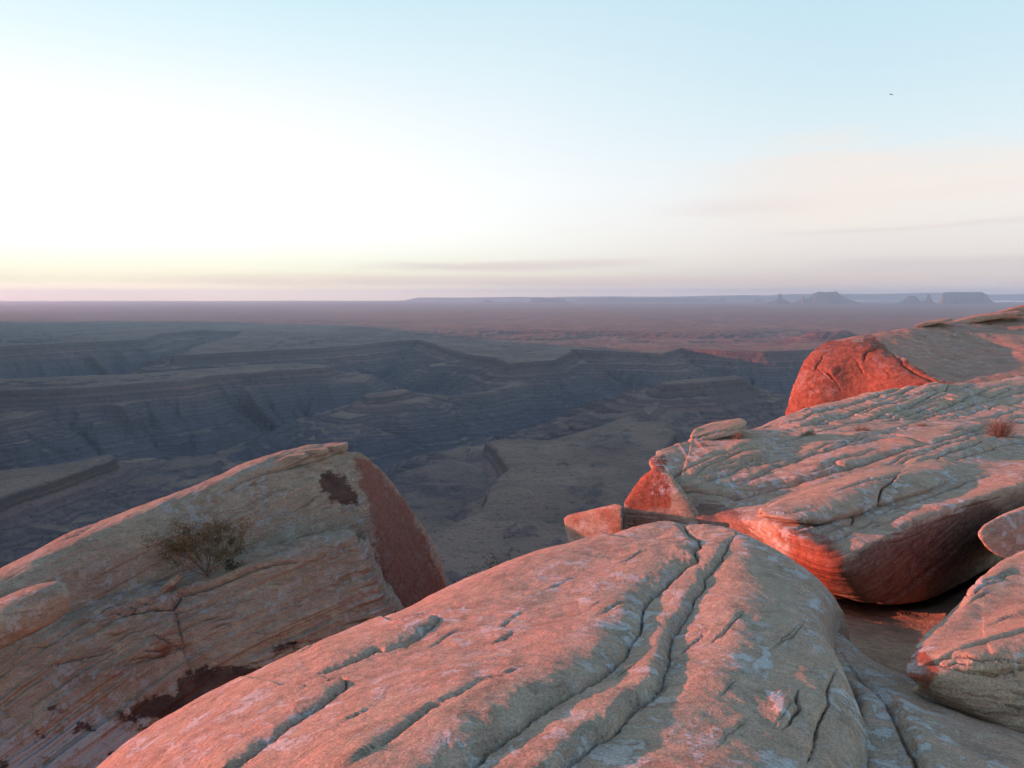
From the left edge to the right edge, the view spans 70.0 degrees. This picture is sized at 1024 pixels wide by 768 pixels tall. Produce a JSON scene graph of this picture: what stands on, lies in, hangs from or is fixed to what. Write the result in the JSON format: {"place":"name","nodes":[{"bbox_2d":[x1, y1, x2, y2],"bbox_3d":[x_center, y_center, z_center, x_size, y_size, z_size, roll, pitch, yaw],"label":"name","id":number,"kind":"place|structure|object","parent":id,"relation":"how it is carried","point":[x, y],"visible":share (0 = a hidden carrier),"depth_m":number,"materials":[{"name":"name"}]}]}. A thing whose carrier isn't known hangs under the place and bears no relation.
{"place":"outdoors","nodes":[
{"label":"outdoors","id":0,"kind":"place"},
{"bbox_2d":[0,300,1023,586],"bbox_3d":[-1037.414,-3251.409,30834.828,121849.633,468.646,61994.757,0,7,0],"label":"canyon terrain","id":1,"kind":"structure","parent":0,"point":[476,432],"depth_m":3525.21,"materials":[{"name":"stone"}]},
{"bbox_2d":[479,300,522,302],"bbox_3d":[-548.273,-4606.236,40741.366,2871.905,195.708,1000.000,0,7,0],"label":"butte","id":2,"kind":"object","parent":1,"relation":"on","point":[486,301],"visible":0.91,"depth_m":40449.20,"materials":[{"name":"grey stone"}]},
{"bbox_2d":[528,298,571,302],"bbox_3d":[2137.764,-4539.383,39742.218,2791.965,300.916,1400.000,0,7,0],"label":"mesa","id":3,"kind":"structure","parent":1,"relation":"on","point":[545,300],"depth_m":39325.54,"materials":[{"name":"grey stone"}]},
{"bbox_2d":[574,298,729,302],"bbox_3d":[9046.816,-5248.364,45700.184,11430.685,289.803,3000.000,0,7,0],"label":"mesa","id":4,"kind":"structure","parent":1,"relation":"on","point":[641,300],"depth_m":44771.71,"materials":[{"name":"grey stone"}]},
{"bbox_2d":[752,298,764,301],"bbox_3d":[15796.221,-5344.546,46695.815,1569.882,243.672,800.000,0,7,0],"label":"butte","id":5,"kind":"object","parent":1,"relation":"on","point":[758,300],"visible":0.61,"depth_m":46451.86,"materials":[{"name":"grey stone"}]},
{"bbox_2d":[766,294,789,303],"bbox_3d":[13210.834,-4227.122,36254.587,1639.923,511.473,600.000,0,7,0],"label":"rock spire","id":6,"kind":"object","parent":1,"relation":"on","point":[779,300],"visible":0.94,"depth_m":36063.87,"materials":[{"name":"grey stone"}]},
{"bbox_2d":[790,291,862,303],"bbox_3d":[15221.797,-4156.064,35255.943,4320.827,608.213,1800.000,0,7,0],"label":"butte","id":7,"kind":"object","parent":1,"relation":"on","point":[835,297],"visible":0.97,"depth_m":34716.96,"materials":[{"name":"grey stone"}]},
{"bbox_2d":[897,295,921,303],"bbox_3d":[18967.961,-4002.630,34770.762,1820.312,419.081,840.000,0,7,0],"label":"butte","id":8,"kind":"object","parent":1,"relation":"on","point":[911,299],"visible":0.87,"depth_m":34507.59,"materials":[{"name":"grey stone"}]},
{"bbox_2d":[920,294,935,303],"bbox_3d":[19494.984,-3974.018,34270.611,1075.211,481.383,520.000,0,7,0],"label":"rock spire","id":9,"kind":"object","parent":1,"relation":"on","point":[928,300],"visible":0.82,"depth_m":34116.77,"materials":[{"name":"grey stone"}]},
{"bbox_2d":[936,292,994,303],"bbox_3d":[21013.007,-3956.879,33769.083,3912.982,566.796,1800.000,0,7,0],"label":"mesa","id":10,"kind":"structure","parent":1,"relation":"on","point":[964,297],"depth_m":33200.23,"materials":[{"name":"grey stone"}]},
{"bbox_2d":[0,0,1023,301],"label":"sky","id":11,"kind":"structure","parent":0,"point":[151,150],"materials":[{"name":"white"}]},
{"bbox_2d":[564,504,622,542],"bbox_3d":[1.251,2.423,11.577,0.913,1.467,1.772,0,7,0],"label":"sandstone block","id":12,"kind":"object","parent":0,"point":[589,523],"depth_m":10.96,"materials":[{"name":"stone"}]},
{"bbox_2d":[404,293,1023,300],"bbox_3d":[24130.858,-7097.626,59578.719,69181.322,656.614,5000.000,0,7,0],"label":"distant hills","id":13,"kind":"structure","parent":0,"point":[903,296],"depth_m":58064.81,"materials":[{"name":"grey stone"}]},
{"bbox_3d":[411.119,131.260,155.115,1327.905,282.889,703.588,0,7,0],"label":"plateau ground","id":14,"kind":"structure","parent":0,"visible":0},
{"bbox_2d":[0,529,404,767],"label":"layered ledge","id":15,"kind":"object","parent":14,"relation":"on","point":[95,684],"visible":0.62,"depth_m":9.92,"materials":[{"name":"stone"}]},
{"bbox_2d":[0,581,72,648],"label":"boulder","id":16,"kind":"object","parent":15,"relation":"on","point":[27,611],"visible":1,"depth_m":8.43,"materials":[{"name":"stone"}]},
{"bbox_2d":[159,572,183,591],"bbox_3d":[-4.815,2.815,10.359,0.317,0.272,0.201,0,7,0],"label":"stone","id":17,"kind":"object","parent":15,"relation":"on","point":[172,582],"visible":1,"depth_m":10.27,"materials":[{"name":"stone"}]},
{"bbox_2d":[140,513,254,577],"bbox_3d":[-4.463,2.315,10.521,1.508,0.970,1.366,0,7,0],"label":"shrub","id":18,"kind":"object","parent":15,"relation":"on","point":[184,547],"visible":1,"depth_m":10.38,"materials":[{"name":"green plant"}]},
{"bbox_2d":[222,553,245,571],"bbox_3d":[-4.073,2.638,10.731,0.323,0.336,0.348,0,7,0],"label":"shrub","id":19,"kind":"object","parent":15,"relation":"on","point":[230,564],"visible":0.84,"depth_m":10.70,"materials":[{"name":"green plant"}]},
{"bbox_2d":[0,444,446,614],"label":"sandstone fin","id":20,"kind":"object","parent":14,"relation":"on","point":[358,494],"visible":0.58,"depth_m":11.80,"materials":[{"name":"brown stone"}]},
{"bbox_2d":[271,452,309,469],"bbox_3d":[-3.952,1.381,12.503,1.070,0.464,0.520,0,7,0],"label":"rock flake","id":21,"kind":"object","parent":20,"relation":"on","point":[286,461],"visible":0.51,"depth_m":12.25,"materials":[{"name":"stone"}]},
{"bbox_2d":[292,447,329,457],"bbox_3d":[-3.575,1.251,12.791,0.874,0.351,0.505,0,7,0],"label":"rock flake","id":22,"kind":"object","parent":20,"relation":"on","point":[315,452],"visible":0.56,"depth_m":12.54,"materials":[{"name":"stone"}]},
{"bbox_2d":[321,442,347,453],"bbox_3d":[-3.249,1.167,13.083,0.685,0.280,0.608,0,7,0],"label":"rock flake","id":23,"kind":"object","parent":20,"relation":"on","point":[336,448],"visible":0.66,"depth_m":12.79,"materials":[{"name":"stone"}]},
{"bbox_2d":[449,549,511,583],"bbox_3d":[-0.367,3.767,12.261,1.602,1.722,1.838,0,7,0],"label":"shrub","id":24,"kind":"object","parent":14,"relation":"on","point":[491,563],"visible":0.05,"depth_m":12.76,"materials":[{"name":"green plant"}]},
{"bbox_2d":[96,521,870,767],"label":"sandstone slab","id":25,"kind":"structure","parent":14,"relation":"on","point":[664,644],"depth_m":3.69,"materials":[{"name":"stone"}]},
{"bbox_2d":[649,418,1023,604],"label":"sandstone outcrop","id":26,"kind":"object","parent":14,"relation":"on","point":[924,546],"visible":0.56,"depth_m":10.69,"materials":[{"name":"brown stone"}]},
{"bbox_2d":[623,468,699,529],"bbox_3d":[2.515,2.166,11.911,1.312,1.830,2.088,2,7,14],"label":"red boulder","id":27,"kind":"object","parent":26,"relation":"on","point":[655,495],"visible":0.56,"depth_m":11.23,"materials":[{"name":"stone"}]},
{"bbox_2d":[694,442,709,446],"bbox_3d":[3.473,1.111,13.330,0.255,0.185,0.288,3,7,22],"label":"dry tuft","id":28,"kind":"object","parent":26,"relation":"on","point":[702,445],"visible":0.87,"depth_m":13.31,"materials":[{"name":"beige plant"}]},
{"bbox_2d":[690,418,746,439],"bbox_3d":[4.024,0.917,14.372,1.249,0.542,1.121,0,7,0],"label":"loose slab","id":29,"kind":"object","parent":26,"relation":"on","point":[719,429],"depth_m":13.94,"materials":[{"name":"stone"}]},
{"bbox_2d":[728,432,742,439],"bbox_3d":[4.237,0.950,13.744,0.251,0.171,0.252,-1,7,-8],"label":"dry tuft","id":30,"kind":"object","parent":26,"relation":"on","point":[738,436],"visible":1,"depth_m":13.70,"materials":[{"name":"brown plant"}]},
{"bbox_2d":[798,430,820,435],"bbox_3d":[5.903,0.955,14.510,0.456,0.206,0.224,0,7,0],"label":"dry tuft","id":31,"kind":"object","parent":26,"relation":"on","point":[809,433],"visible":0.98,"depth_m":14.51,"materials":[{"name":"brown plant"}]},
{"bbox_2d":[849,424,874,430],"bbox_3d":[7.122,0.920,14.916,0.454,0.217,0.417,-2,7,-16],"label":"dry tuft","id":32,"kind":"object","parent":26,"relation":"on","point":[858,429],"visible":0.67,"depth_m":14.89,"materials":[{"name":"brown plant"}]},
{"bbox_2d":[758,460,969,524],"bbox_3d":[5.831,1.829,11.096,6.635,1.189,1.400,-4,8,-32],"label":"rock tongue","id":33,"kind":"object","parent":26,"relation":"on","point":[850,495],"visible":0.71,"depth_m":9.90,"materials":[{"name":"stone"}]},
{"bbox_2d":[975,415,1023,437],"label":"dry tuft","id":34,"kind":"object","parent":26,"relation":"on","point":[1000,431],"visible":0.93,"depth_m":14.56,"materials":[{"name":"brown plant"}]},
{"bbox_2d":[754,377,1023,429],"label":"tilted slab","id":35,"kind":"structure","parent":14,"relation":"on","point":[997,399],"depth_m":18.48,"materials":[{"name":"stone"}]},
{"bbox_2d":[785,312,1023,415],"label":"sandstone dome","id":36,"kind":"structure","parent":14,"relation":"on","point":[950,352],"depth_m":39.51,"materials":[{"name":"red stone"}]},
{"bbox_2d":[914,318,952,326],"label":"crest plate","id":37,"kind":"object","parent":36,"relation":"on","point":[930,322],"visible":1,"depth_m":45.40,"materials":[{"name":"stone"}]},
{"bbox_2d":[954,311,1023,322],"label":"crest plate","id":38,"kind":"object","parent":36,"relation":"on","point":[983,317],"visible":0.91,"depth_m":47.35,"materials":[{"name":"stone"}]},
{"bbox_2d":[999,305,1023,312],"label":"crest plate","id":39,"kind":"object","parent":36,"relation":"on","point":[1019,308],"visible":0.59,"depth_m":49.76,"materials":[{"name":"stone"}]},
{"bbox_2d":[837,567,991,676],"bbox_3d":[5.410,4.628,10.062,3.217,5.614,11.650,5,9,37],"label":"rock hollow","id":40,"kind":"object","parent":14,"relation":"on","point":[890,636],"visible":0.23,"depth_m":8.64,"materials":[{"name":"stone"}]},
{"bbox_2d":[978,506,1023,558],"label":"boulder","id":41,"kind":"object","parent":40,"relation":"on","point":[1002,536],"visible":0.89,"depth_m":8.53,"materials":[{"name":"stone"}]},
{"bbox_2d":[834,632,1023,767],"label":"smooth slope","id":42,"kind":"structure","parent":14,"relation":"on","point":[906,726],"depth_m":3.64,"materials":[{"name":"stone"}]},
{"bbox_2d":[906,550,1023,733],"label":"leaning boulder","id":43,"kind":"object","parent":14,"relation":"on","point":[967,656],"visible":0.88,"depth_m":4.06,"materials":[{"name":"stone"}]}
]}

